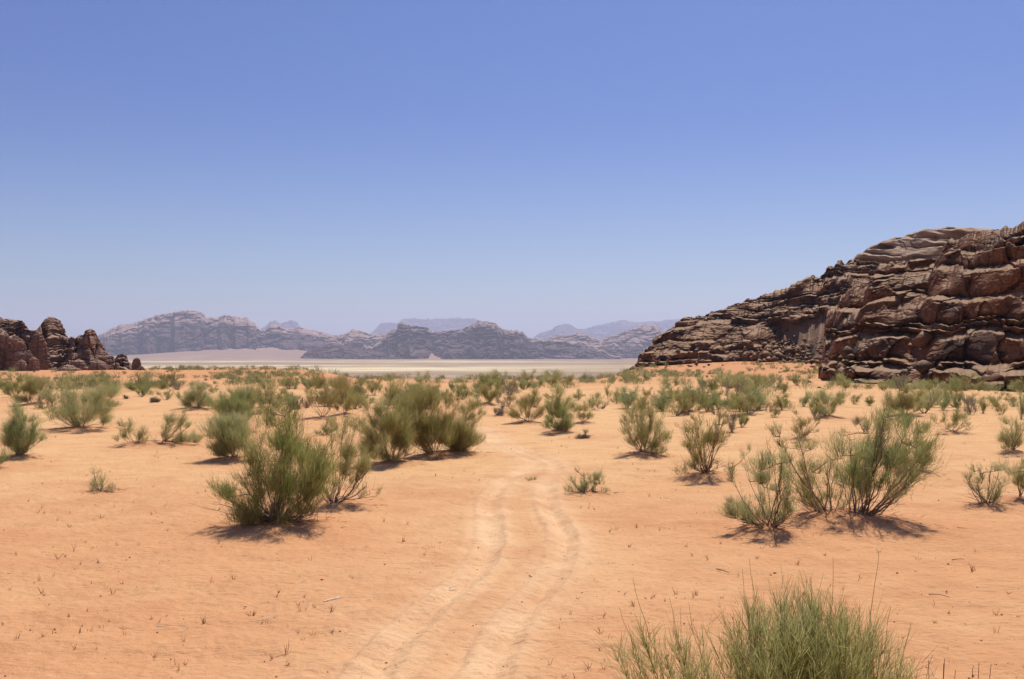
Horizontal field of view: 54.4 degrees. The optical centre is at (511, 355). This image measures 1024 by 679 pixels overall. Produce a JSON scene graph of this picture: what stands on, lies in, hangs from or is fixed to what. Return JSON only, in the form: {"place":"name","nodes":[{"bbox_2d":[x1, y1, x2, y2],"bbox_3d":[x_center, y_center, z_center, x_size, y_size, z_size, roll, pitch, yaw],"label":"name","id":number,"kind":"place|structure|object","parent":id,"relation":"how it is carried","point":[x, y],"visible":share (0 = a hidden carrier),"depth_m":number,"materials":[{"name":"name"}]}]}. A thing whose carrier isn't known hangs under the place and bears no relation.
{"place":"outdoors","nodes":[
{"label":"outdoors","id":0,"kind":"place"},
{"bbox_2d":[98,310,335,355],"bbox_3d":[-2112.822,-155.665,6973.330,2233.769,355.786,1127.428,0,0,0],"label":"mountain","id":1,"kind":"structure","parent":0,"point":[182,330],"depth_m":6949.14,"materials":[{"name":"stone"}]},
{"bbox_2d":[261,320,300,329],"bbox_3d":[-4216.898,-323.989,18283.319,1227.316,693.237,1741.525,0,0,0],"label":"mountain","id":2,"kind":"structure","parent":0,"point":[291,324],"depth_m":18884.24,"materials":[{"name":"stone"}]},
{"bbox_2d":[300,344,400,358],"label":"mountain","id":3,"kind":"structure","parent":0,"point":[331,351],"depth_m":5548.36,"materials":[{"name":"stone"}]},
{"bbox_2d":[325,329,385,349],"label":"mountain","id":4,"kind":"structure","parent":0,"point":[357,339],"depth_m":6819.41,"materials":[{"name":"stone"}]},
{"bbox_2d":[369,317,505,334],"bbox_3d":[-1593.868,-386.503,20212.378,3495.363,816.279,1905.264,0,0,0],"label":"mountain","id":5,"kind":"structure","parent":0,"point":[442,325],"depth_m":20652.61,"materials":[{"name":"stone"}]},
{"bbox_2d":[361,320,621,358],"bbox_3d":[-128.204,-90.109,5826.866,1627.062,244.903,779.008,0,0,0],"label":"mountain","id":6,"kind":"structure","parent":0,"point":[478,339],"depth_m":5873.58,"materials":[{"name":"stone"}]},
{"bbox_2d":[0,347,1023,678],"bbox_3d":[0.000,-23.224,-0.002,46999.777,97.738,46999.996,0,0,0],"label":"desert ground","id":7,"kind":"structure","parent":0,"point":[546,551],"depth_m":17.51,"materials":[{"name":"orange sand"}]},
{"bbox_2d":[0,446,16,464],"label":"shrub","id":8,"kind":"object","parent":7,"relation":"on","point":[2,455],"visible":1,"depth_m":28.82,"materials":[{"name":"plant"}]},
{"bbox_2d":[4,379,22,395],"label":"shrub","id":9,"kind":"object","parent":7,"relation":"on","point":[13,384],"visible":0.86,"depth_m":76.82,"materials":[{"name":"plant"}]},
{"bbox_2d":[0,394,49,455],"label":"shrub","id":10,"kind":"object","parent":7,"relation":"on","point":[18,438],"visible":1,"depth_m":32.12,"materials":[{"name":"plant"}]},
{"bbox_2d":[10,372,53,402],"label":"shrub","id":11,"kind":"object","parent":7,"relation":"on","point":[31,383],"visible":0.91,"depth_m":68.13,"materials":[{"name":"plant"}]},
{"bbox_2d":[35,380,71,406],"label":"shrub","id":12,"kind":"object","parent":7,"relation":"on","point":[45,394],"visible":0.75,"depth_m":65.04,"materials":[{"name":"plant"}]},
{"bbox_2d":[0,317,130,370],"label":"rock outcrop","id":13,"kind":"object","parent":7,"relation":"on","point":[48,344],"visible":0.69,"depth_m":214.36,"materials":[{"name":"stone"}]},
{"bbox_2d":[39,373,133,427],"bbox_3d":[-19.101,1.981,44.748,3.423,2.651,3.865,0,0,-42],"label":"shrub","id":14,"kind":"object","parent":7,"relation":"on","point":[89,408],"visible":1,"depth_m":44.50,"materials":[{"name":"green plant"}]},
{"bbox_2d":[87,373,115,388],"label":"shrub","id":15,"kind":"object","parent":7,"relation":"on","point":[102,379],"visible":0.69,"depth_m":100.35,"materials":[{"name":"plant"}]},
{"bbox_2d":[87,466,118,491],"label":"shrub","id":16,"kind":"object","parent":7,"relation":"on","point":[94,485],"visible":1,"depth_m":24.35,"materials":[{"name":"plant"}]},
{"bbox_2d":[110,416,151,443],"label":"shrub","id":17,"kind":"object","parent":7,"relation":"on","point":[139,435],"visible":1,"depth_m":36.20,"materials":[{"name":"plant"}]},
{"bbox_2d":[131,358,144,369],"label":"rock pinnacle","id":18,"kind":"object","parent":7,"relation":"on","point":[136,363],"visible":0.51,"depth_m":208.33,"materials":[{"name":"stone"}]},
{"bbox_2d":[133,384,149,396],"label":"shrub","id":19,"kind":"object","parent":7,"relation":"on","point":[142,391],"visible":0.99,"depth_m":80.02,"materials":[{"name":"green wood"}]},
{"bbox_2d":[156,371,178,381],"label":"shrub","id":20,"kind":"object","parent":7,"relation":"on","point":[169,375],"visible":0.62,"depth_m":112.92,"materials":[{"name":"plant"}]},
{"bbox_2d":[132,405,203,442],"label":"shrub","id":21,"kind":"object","parent":7,"relation":"on","point":[180,437],"visible":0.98,"depth_m":37.03,"materials":[{"name":"plant"}]},
{"bbox_2d":[170,380,211,406],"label":"shrub","id":22,"kind":"object","parent":7,"relation":"on","point":[193,394],"visible":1,"depth_m":60.72,"materials":[{"name":"plant"}]},
{"bbox_2d":[192,404,264,456],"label":"shrub","id":23,"kind":"object","parent":7,"relation":"on","point":[227,436],"visible":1,"depth_m":32.29,"materials":[{"name":"green plant"}]},
{"bbox_2d":[206,379,265,429],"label":"shrub","id":24,"kind":"object","parent":7,"relation":"on","point":[239,398],"visible":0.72,"depth_m":42.67,"materials":[{"name":"plant"}]},
{"bbox_2d":[191,385,351,527],"bbox_3d":[-4.580,1.912,19.424,3.234,2.764,2.373,0,0,0],"label":"shrub","id":25,"kind":"object","parent":7,"relation":"on","point":[280,482],"visible":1,"depth_m":19.10,"materials":[{"name":"green plant"}]},
{"bbox_2d":[254,373,289,411],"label":"shrub","id":26,"kind":"object","parent":7,"relation":"on","point":[282,383],"visible":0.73,"depth_m":55.48,"materials":[{"name":"plant"}]},
{"bbox_2d":[280,370,299,388],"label":"shrub","id":27,"kind":"object","parent":7,"relation":"on","point":[289,376],"visible":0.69,"depth_m":105.94,"materials":[{"name":"plant"}]},
{"bbox_2d":[298,372,315,388],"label":"shrub","id":28,"kind":"object","parent":7,"relation":"on","point":[305,381],"visible":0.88,"depth_m":105.86,"materials":[{"name":"plant"}]},
{"bbox_2d":[304,376,344,416],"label":"shrub","id":29,"kind":"object","parent":7,"relation":"on","point":[326,397],"visible":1,"depth_m":50.73,"materials":[{"name":"plant"}]},
{"bbox_2d":[313,419,339,434],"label":"shrub","id":30,"kind":"object","parent":7,"relation":"on","point":[324,429],"visible":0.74,"depth_m":42.19,"materials":[{"name":"plant"}]},
{"bbox_2d":[330,366,357,411],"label":"shrub","id":31,"kind":"object","parent":7,"relation":"on","point":[348,405],"visible":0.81,"depth_m":54.41,"materials":[{"name":"plant"}]},
{"bbox_2d":[308,409,392,505],"bbox_3d":[-3.807,2.246,22.363,2.345,2.198,1.684,0,0,0],"label":"shrub","id":32,"kind":"object","parent":7,"relation":"on","point":[365,463],"visible":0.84,"depth_m":22.19,"materials":[{"name":"green plant"}]},
{"bbox_2d":[351,378,373,396],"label":"shrub","id":33,"kind":"object","parent":7,"relation":"on","point":[369,385],"visible":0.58,"depth_m":74.38,"materials":[{"name":"plant"}]},
{"bbox_2d":[365,373,384,394],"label":"shrub","id":34,"kind":"object","parent":7,"relation":"on","point":[375,386],"visible":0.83,"depth_m":85.15,"materials":[{"name":"plant"}]},
{"bbox_2d":[350,366,433,461],"bbox_3d":[-3.812,1.827,31.092,2.958,3.040,2.545,0,0,14],"label":"shrub","id":35,"kind":"object","parent":7,"relation":"on","point":[397,422],"visible":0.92,"depth_m":31.12,"materials":[{"name":"green plant"}]},
{"bbox_2d":[396,378,428,402],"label":"shrub","id":36,"kind":"object","parent":7,"relation":"on","point":[421,383],"visible":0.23,"depth_m":62.67,"materials":[{"name":"plant"}]},
{"bbox_2d":[379,375,463,452],"bbox_3d":[-2.990,1.890,33.299,2.971,2.864,2.605,0,0,0],"label":"shrub","id":37,"kind":"object","parent":7,"relation":"on","point":[435,427],"visible":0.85,"depth_m":33.02,"materials":[{"name":"green plant"}]},
{"bbox_2d":[414,370,431,381],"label":"shrub","id":38,"kind":"object","parent":7,"relation":"on","point":[420,378],"visible":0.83,"depth_m":123.29,"materials":[{"name":"plant"}]},
{"bbox_2d":[455,383,468,398],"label":"shrub","id":39,"kind":"object","parent":7,"relation":"on","point":[462,390],"visible":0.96,"depth_m":75.97,"materials":[{"name":"plant"}]},
{"bbox_2d":[439,392,486,452],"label":"shrub","id":40,"kind":"object","parent":7,"relation":"on","point":[468,436],"visible":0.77,"depth_m":33.66,"materials":[{"name":"plant"}]},
{"bbox_2d":[475,372,494,389],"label":"shrub","id":41,"kind":"object","parent":7,"relation":"on","point":[492,382],"visible":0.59,"depth_m":96.30,"materials":[{"name":"plant"}]},
{"bbox_2d":[479,382,500,401],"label":"shrub","id":42,"kind":"object","parent":7,"relation":"on","point":[493,394],"visible":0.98,"depth_m":67.63,"materials":[{"name":"plant"}]},
{"bbox_2d":[490,371,511,388],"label":"shrub","id":43,"kind":"object","parent":7,"relation":"on","point":[498,378],"visible":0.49,"depth_m":100.31,"materials":[{"name":"plant"}]},
{"bbox_2d":[1,394,1011,543],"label":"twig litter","id":44,"kind":"object","parent":7,"relation":"on","point":[277,524],"visible":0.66,"depth_m":21.76,"materials":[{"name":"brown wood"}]},
{"bbox_2d":[497,380,518,395],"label":"shrub","id":45,"kind":"object","parent":7,"relation":"on","point":[516,388],"visible":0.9,"depth_m":80.89,"materials":[{"name":"plant"}]},
{"bbox_2d":[0,360,1023,419],"bbox_3d":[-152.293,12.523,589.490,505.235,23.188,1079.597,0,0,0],"label":"scrub","id":46,"kind":"object","parent":7,"relation":"on","point":[233,377],"visible":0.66,"depth_m":118.97,"materials":[{"name":"green plant"}]},
{"bbox_2d":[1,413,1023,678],"bbox_3d":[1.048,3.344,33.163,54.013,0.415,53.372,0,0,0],"label":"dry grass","id":47,"kind":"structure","parent":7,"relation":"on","point":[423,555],"depth_m":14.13,"materials":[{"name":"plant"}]},
{"bbox_2d":[3,433,1023,678],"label":"pebbles","id":48,"kind":"object","parent":7,"relation":"on","point":[417,633],"visible":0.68,"depth_m":13.76,"materials":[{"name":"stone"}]},
{"bbox_2d":[517,375,532,389],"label":"shrub","id":49,"kind":"object","parent":7,"relation":"on","point":[522,383],"visible":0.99,"depth_m":95.37,"materials":[{"name":"plant"}]},
{"bbox_2d":[505,384,546,420],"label":"shrub","id":50,"kind":"object","parent":7,"relation":"on","point":[523,405],"visible":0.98,"depth_m":50.07,"materials":[{"name":"plant"}]},
{"bbox_2d":[541,370,560,383],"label":"shrub","id":51,"kind":"object","parent":7,"relation":"on","point":[548,380],"visible":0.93,"depth_m":115.27,"materials":[{"name":"plant"}]},
{"bbox_2d":[539,380,582,430],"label":"shrub","id":52,"kind":"object","parent":7,"relation":"on","point":[559,409],"visible":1,"depth_m":43.33,"materials":[{"name":"plant"}]},
{"bbox_2d":[574,400,594,420],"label":"shrub","id":53,"kind":"object","parent":7,"relation":"on","point":[584,407],"visible":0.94,"depth_m":49.50,"materials":[{"name":"plant"}]},
{"bbox_2d":[562,465,610,492],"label":"shrub","id":54,"kind":"object","parent":7,"relation":"on","point":[583,486],"visible":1,"depth_m":24.56,"materials":[{"name":"plant"}]},
{"bbox_2d":[585,391,603,409],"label":"shrub","id":55,"kind":"object","parent":7,"relation":"on","point":[592,404],"visible":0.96,"depth_m":63.73,"materials":[{"name":"plant"}]},
{"bbox_2d":[612,385,642,408],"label":"shrub","id":56,"kind":"object","parent":7,"relation":"on","point":[626,397],"visible":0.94,"depth_m":66.17,"materials":[{"name":"plant"}]},
{"bbox_2d":[616,397,676,454],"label":"shrub","id":57,"kind":"object","parent":7,"relation":"on","point":[643,432],"visible":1,"depth_m":32.92,"materials":[{"name":"plant"}]},
{"bbox_2d":[651,390,674,410],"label":"shrub","id":58,"kind":"object","parent":7,"relation":"on","point":[660,400],"visible":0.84,"depth_m":63.08,"materials":[{"name":"plant"}]},
{"bbox_2d":[656,371,672,383],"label":"shrub","id":59,"kind":"object","parent":7,"relation":"on","point":[667,377],"visible":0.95,"depth_m":103.03,"materials":[{"name":"plant"}]},
{"bbox_2d":[657,381,674,402],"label":"shrub","id":60,"kind":"object","parent":7,"relation":"on","point":[666,386],"visible":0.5,"depth_m":69.13,"materials":[{"name":"plant"}]},
{"bbox_2d":[662,390,697,415],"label":"shrub","id":61,"kind":"object","parent":7,"relation":"on","point":[682,405],"visible":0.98,"depth_m":58.75,"materials":[{"name":"plant"}]},
{"bbox_2d":[671,384,709,410],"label":"shrub","id":62,"kind":"object","parent":7,"relation":"on","point":[703,403],"visible":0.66,"depth_m":60.67,"materials":[{"name":"plant"}]},
{"bbox_2d":[670,405,734,474],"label":"shrub","id":63,"kind":"object","parent":7,"relation":"on","point":[707,439],"visible":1,"depth_m":27.36,"materials":[{"name":"green plant"}]},
{"bbox_2d":[695,386,722,411],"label":"shrub","id":64,"kind":"object","parent":7,"relation":"on","point":[713,401],"visible":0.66,"depth_m":62.05,"materials":[{"name":"plant"}]},
{"bbox_2d":[713,369,732,385],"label":"shrub","id":65,"kind":"object","parent":7,"relation":"on","point":[720,379],"visible":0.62,"depth_m":103.27,"materials":[{"name":"green plant"}]},
{"bbox_2d":[716,408,741,431],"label":"shrub","id":66,"kind":"object","parent":7,"relation":"on","point":[734,416],"visible":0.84,"depth_m":43.00,"materials":[{"name":"plant"}]},
{"bbox_2d":[719,379,745,396],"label":"shrub","id":67,"kind":"object","parent":7,"relation":"on","point":[740,387],"visible":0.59,"depth_m":74.69,"materials":[{"name":"plant"}]},
{"bbox_2d":[726,384,759,413],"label":"shrub","id":68,"kind":"object","parent":7,"relation":"on","point":[751,399],"visible":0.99,"depth_m":57.80,"materials":[{"name":"green plant"}]},
{"bbox_2d":[737,409,749,426],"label":"shrub","id":69,"kind":"object","parent":7,"relation":"on","point":[744,420],"visible":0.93,"depth_m":48.05,"materials":[{"name":"plant"}]},
{"bbox_2d":[729,371,758,391],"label":"shrub","id":70,"kind":"object","parent":7,"relation":"on","point":[744,379],"visible":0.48,"depth_m":80.53,"materials":[{"name":"plant"}]},
{"bbox_2d":[730,385,767,413],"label":"shrub","id":71,"kind":"object","parent":7,"relation":"on","point":[760,404],"visible":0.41,"depth_m":59.75,"materials":[{"name":"green plant"}]},
{"bbox_2d":[739,380,775,409],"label":"shrub","id":72,"kind":"object","parent":7,"relation":"on","point":[759,385],"visible":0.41,"depth_m":63.20,"materials":[{"name":"green plant"}]},
{"bbox_2d":[714,439,805,531],"bbox_3d":[4.700,2.423,18.812,1.793,1.747,1.294,0,0,19],"label":"shrub","id":73,"kind":"object","parent":7,"relation":"on","point":[744,511],"visible":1,"depth_m":18.60,"materials":[{"name":"green plant"}]},
{"bbox_2d":[588,555,939,678],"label":"shrub","id":74,"kind":"object","parent":7,"relation":"on","point":[796,649],"visible":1,"depth_m":6.59,"materials":[{"name":"green plant"}]},
{"bbox_2d":[766,402,781,416],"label":"shrub","id":75,"kind":"object","parent":7,"relation":"on","point":[776,412],"visible":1,"depth_m":55.24,"materials":[{"name":"plant"}]},
{"bbox_2d":[770,391,790,409],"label":"shrub","id":76,"kind":"object","parent":7,"relation":"on","point":[780,403],"visible":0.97,"depth_m":62.30,"materials":[{"name":"plant"}]},
{"bbox_2d":[641,330,949,388],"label":"rubble","id":77,"kind":"object","parent":7,"relation":"on","point":[782,353],"visible":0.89,"depth_m":222.51,"materials":[{"name":"stone"}]},
{"bbox_2d":[783,410,820,437],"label":"shrub","id":78,"kind":"object","parent":7,"relation":"on","point":[801,424],"visible":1,"depth_m":38.08,"materials":[{"name":"green plant"}]},
{"bbox_2d":[799,390,811,406],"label":"shrub","id":79,"kind":"object","parent":7,"relation":"on","point":[804,399],"visible":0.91,"depth_m":66.08,"materials":[{"name":"plant"}]},
{"bbox_2d":[806,402,826,416],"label":"shrub","id":80,"kind":"object","parent":7,"relation":"on","point":[813,405],"visible":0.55,"depth_m":55.19,"materials":[{"name":"plant"}]},
{"bbox_2d":[808,384,851,415],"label":"shrub","id":81,"kind":"object","parent":7,"relation":"on","point":[823,398],"visible":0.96,"depth_m":54.00,"materials":[{"name":"plant"}]},
{"bbox_2d":[763,417,904,521],"bbox_3d":[6.478,2.245,19.915,2.931,2.119,1.642,0,0,0],"label":"shrub","id":82,"kind":"object","parent":7,"relation":"on","point":[809,481],"visible":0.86,"depth_m":19.91,"materials":[{"name":"green plant"}]},
{"bbox_2d":[833,373,851,390],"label":"shrub","id":83,"kind":"object","parent":7,"relation":"on","point":[843,383],"visible":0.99,"depth_m":87.93,"materials":[{"name":"plant"}]},
{"bbox_2d":[794,396,952,518],"bbox_3d":[7.119,2.016,19.785,2.865,2.550,2.420,0,0,-21],"label":"shrub","id":84,"kind":"object","parent":7,"relation":"on","point":[876,454],"visible":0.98,"depth_m":19.54,"materials":[{"name":"green plant"}]},
{"bbox_2d":[893,373,906,390],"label":"shrub","id":85,"kind":"object","parent":7,"relation":"on","point":[899,383],"visible":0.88,"depth_m":88.27,"materials":[{"name":"plant"}]},
{"bbox_2d":[877,382,927,413],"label":"shrub","id":86,"kind":"object","parent":7,"relation":"on","point":[907,402],"visible":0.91,"depth_m":54.44,"materials":[{"name":"plant"}]},
{"bbox_2d":[885,420,942,467],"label":"shrub","id":87,"kind":"object","parent":7,"relation":"on","point":[932,460],"visible":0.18,"depth_m":28.96,"materials":[{"name":"plant"}]},
{"bbox_2d":[904,382,947,412],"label":"shrub","id":88,"kind":"object","parent":7,"relation":"on","point":[928,402],"visible":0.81,"depth_m":57.92,"materials":[{"name":"plant"}]},
{"bbox_2d":[914,380,946,404],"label":"shrub","id":89,"kind":"object","parent":7,"relation":"on","point":[936,391],"visible":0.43,"depth_m":65.66,"materials":[{"name":"plant"}]},
{"bbox_2d":[922,378,950,404],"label":"shrub","id":90,"kind":"object","parent":7,"relation":"on","point":[927,387],"visible":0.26,"depth_m":68.36,"materials":[{"name":"plant"}]},
{"bbox_2d":[937,391,951,409],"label":"shrub","id":91,"kind":"object","parent":7,"relation":"on","point":[943,404],"visible":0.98,"depth_m":61.98,"materials":[{"name":"plant"}]},
{"bbox_2d":[929,407,977,431],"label":"shrub","id":92,"kind":"object","parent":7,"relation":"on","point":[955,416],"visible":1,"depth_m":42.58,"materials":[{"name":"plant"}]},
{"bbox_2d":[941,376,965,406],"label":"shrub","id":93,"kind":"object","parent":7,"relation":"on","point":[950,392],"visible":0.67,"depth_m":65.89,"materials":[{"name":"plant"}]},
{"bbox_2d":[954,370,974,390],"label":"shrub","id":94,"kind":"object","parent":7,"relation":"on","point":[963,379],"visible":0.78,"depth_m":89.10,"materials":[{"name":"plant"}]},
{"bbox_2d":[960,395,980,414],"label":"shrub","id":95,"kind":"object","parent":7,"relation":"on","point":[970,401],"visible":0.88,"depth_m":56.89,"materials":[{"name":"plant"}]},
{"bbox_2d":[972,376,989,390],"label":"shrub","id":96,"kind":"object","parent":7,"relation":"on","point":[979,380],"visible":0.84,"depth_m":90.60,"materials":[{"name":"plant"}]},
{"bbox_2d":[957,454,1017,503],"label":"shrub","id":97,"kind":"object","parent":7,"relation":"on","point":[995,496],"visible":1,"depth_m":21.92,"materials":[{"name":"plant"}]},
{"bbox_2d":[984,390,1005,403],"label":"shrub","id":98,"kind":"object","parent":7,"relation":"on","point":[994,398],"visible":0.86,"depth_m":66.77,"materials":[{"name":"plant"}]},
{"bbox_2d":[992,400,1008,414],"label":"shrub","id":99,"kind":"object","parent":7,"relation":"on","point":[995,403],"visible":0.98,"depth_m":56.34,"materials":[{"name":"plant"}]},
{"bbox_2d":[994,411,1023,450],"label":"shrub","id":100,"kind":"object","parent":7,"relation":"on","point":[1012,441],"visible":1,"depth_m":34.28,"materials":[{"name":"plant"}]},
{"bbox_2d":[997,455,1023,496],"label":"shrub","id":101,"kind":"object","parent":7,"relation":"on","point":[1019,475],"visible":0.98,"depth_m":22.72,"materials":[{"name":"plant"}]},
{"bbox_2d":[1016,392,1023,418],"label":"shrub","id":102,"kind":"object","parent":7,"relation":"on","point":[1021,408],"visible":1,"depth_m":52.63,"materials":[{"name":"plant"}]},
{"bbox_2d":[0,0,1023,338],"label":"sky","id":103,"kind":"structure","parent":0,"point":[334,167],"materials":[{"name":"blue"}]},
{"bbox_2d":[533,324,606,339],"bbox_3d":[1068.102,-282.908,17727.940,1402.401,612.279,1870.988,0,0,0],"label":"mountain","id":104,"kind":"structure","parent":0,"point":[565,329],"depth_m":18191.94,"materials":[{"name":"stone"}]},
{"bbox_2d":[549,324,662,349],"bbox_3d":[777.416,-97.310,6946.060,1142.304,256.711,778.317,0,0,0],"label":"mountain","id":105,"kind":"structure","parent":0,"point":[642,337],"depth_m":7104.87,"materials":[{"name":"stone"}]},
{"bbox_2d":[599,348,644,357],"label":"mountain","id":106,"kind":"structure","parent":0,"point":[629,353],"depth_m":6590.01,"materials":[{"name":"stone"}]},
{"bbox_2d":[585,319,679,335],"bbox_3d":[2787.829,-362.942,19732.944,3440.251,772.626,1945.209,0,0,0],"label":"mountain","id":107,"kind":"structure","parent":0,"point":[616,327],"depth_m":20226.58,"materials":[{"name":"stone"}]},
{"bbox_2d":[629,221,1023,391],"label":"rocky hill","id":108,"kind":"structure","parent":0,"point":[962,299],"depth_m":134.82,"materials":[{"name":"stone"}]},
{"bbox_2d":[854,226,994,263],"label":"dome hill","id":109,"kind":"structure","parent":0,"point":[924,244],"depth_m":366.53,"materials":[{"name":"stone"}]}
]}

